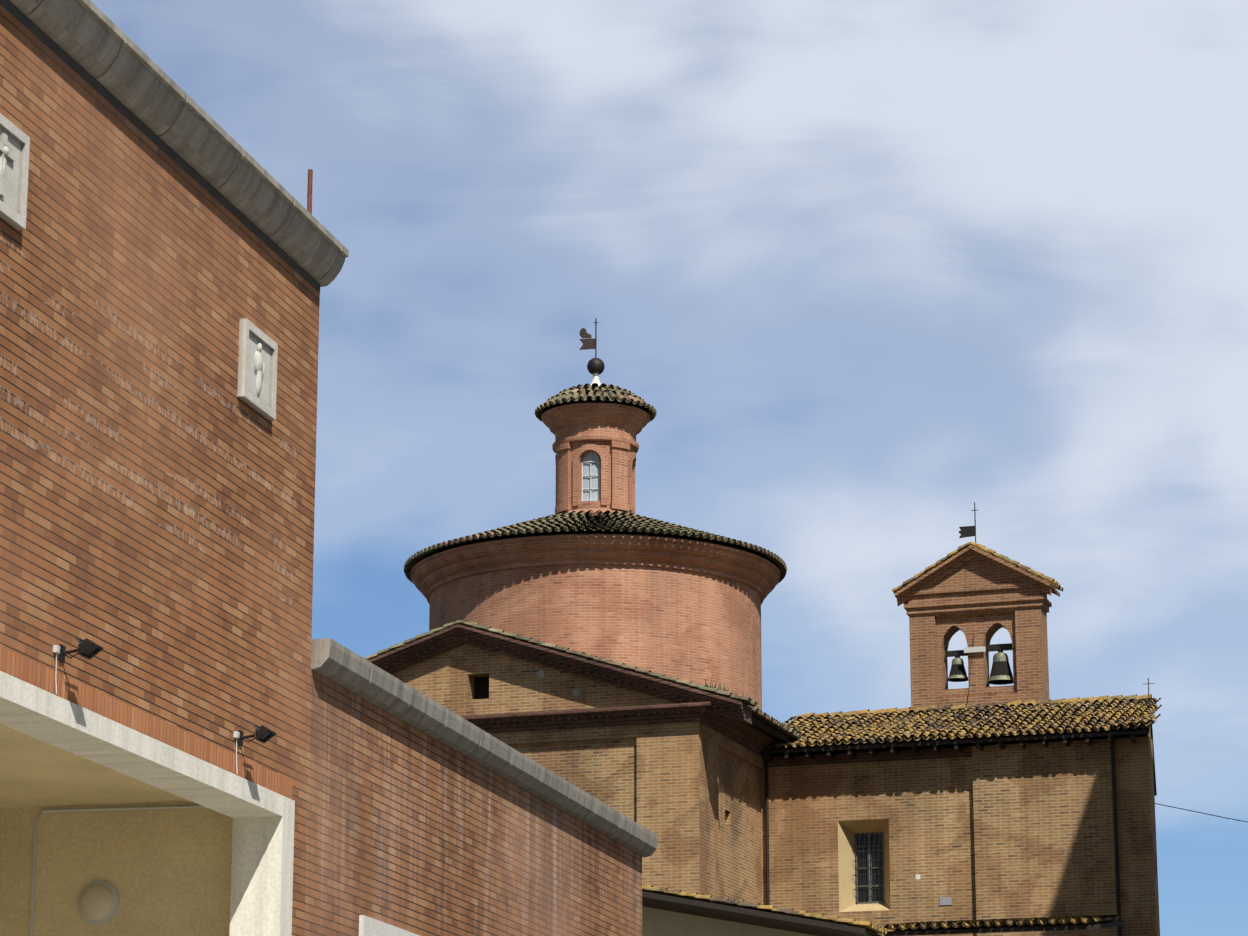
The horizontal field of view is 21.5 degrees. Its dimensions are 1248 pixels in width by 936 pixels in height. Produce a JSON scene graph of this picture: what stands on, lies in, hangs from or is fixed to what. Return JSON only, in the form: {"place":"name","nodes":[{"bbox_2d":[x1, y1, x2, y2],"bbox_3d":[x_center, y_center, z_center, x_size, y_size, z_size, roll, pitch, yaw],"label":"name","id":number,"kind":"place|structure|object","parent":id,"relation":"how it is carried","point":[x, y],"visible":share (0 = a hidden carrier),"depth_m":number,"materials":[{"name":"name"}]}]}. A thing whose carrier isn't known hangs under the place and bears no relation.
{"place":"outdoors","nodes":[
{"label":"outdoors","id":0,"kind":"place"},
{"bbox_2d":[364,620,817,903],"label":"church building","id":1,"kind":"structure","parent":0,"point":[675,765],"depth_m":80.04,"materials":[{"name":"brown brick"}]},
{"bbox_2d":[403,509,786,710],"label":"rotunda drum","id":2,"kind":"object","parent":1,"relation":"on","point":[680,602],"visible":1,"depth_m":87.40,"materials":[{"name":"red brick"}]},
{"bbox_2d":[535,383,656,514],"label":"lantern tower","id":3,"kind":"structure","parent":2,"relation":"on","point":[595,432],"depth_m":91.55,"materials":[{"name":"red brick"}]},
{"bbox_2d":[579,318,604,390],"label":"weather vane","id":4,"kind":"object","parent":3,"relation":"on","point":[595,366],"visible":0.9,"depth_m":93.16,"materials":[{"name":"black metal"}]},
{"bbox_2d":[91,0,1247,935],"label":"sky","id":5,"kind":"structure","parent":0,"point":[870,273],"materials":[{"name":"blue"}]},
{"bbox_2d":[642,885,1123,935],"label":"roof","id":6,"kind":"structure","parent":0,"point":[666,912],"depth_m":71.83,"materials":[{"name":"brown tile"}]},
{"bbox_2d":[761,678,1161,935],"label":"church wing","id":7,"kind":"structure","parent":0,"point":[878,817],"depth_m":82.40,"materials":[{"name":"brown brick"}]},
{"bbox_2d":[892,502,1063,748],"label":"bell gable","id":8,"kind":"structure","parent":7,"relation":"on","point":[979,596],"depth_m":88.48,"materials":[{"name":"brown brick"}]},
{"bbox_2d":[1155,803,1247,821],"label":"overhead wire","id":9,"kind":"object","parent":7,"relation":"attached to","point":[1201,812],"visible":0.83,"depth_m":87.89,"materials":[{"name":"black"}]},
{"label":"ground","id":10,"kind":"structure","parent":0,"visible":0},
{"bbox_2d":[0,0,657,935],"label":"building","id":11,"kind":"structure","parent":10,"relation":"on","point":[156,502],"depth_m":32.46,"materials":[{"name":"brick"}]},
{"bbox_2d":[0,113,29,229],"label":"relief plaque","id":12,"kind":"object","parent":11,"relation":"attached to","point":[14,152],"visible":1,"depth_m":27.64,"materials":[{"name":"stone"}]},
{"bbox_2d":[53,637,103,693],"bbox_3d":[-4.656,1.705,28.078,0.337,0.496,0.330,-3,-15,13],"label":"floodlight","id":13,"kind":"object","parent":11,"relation":"attached to","point":[88,649],"visible":1,"depth_m":28.09,"materials":[{"name":"black metal"}]},
{"bbox_2d":[233,724,276,773],"bbox_3d":[-3.617,2.774,32.271,0.337,0.496,0.330,-3,-15,13],"label":"floodlight","id":14,"kind":"object","parent":11,"relation":"attached to","point":[264,734],"visible":1,"depth_m":32.28,"materials":[{"name":"black metal"}]},
{"bbox_2d":[237,318,277,419],"bbox_3d":[-3.766,-0.992,33.401,0.190,0.810,0.940,-3,-15,13],"label":"relief plaque","id":15,"kind":"object","parent":11,"relation":"attached to","point":[257,370],"visible":1,"depth_m":33.32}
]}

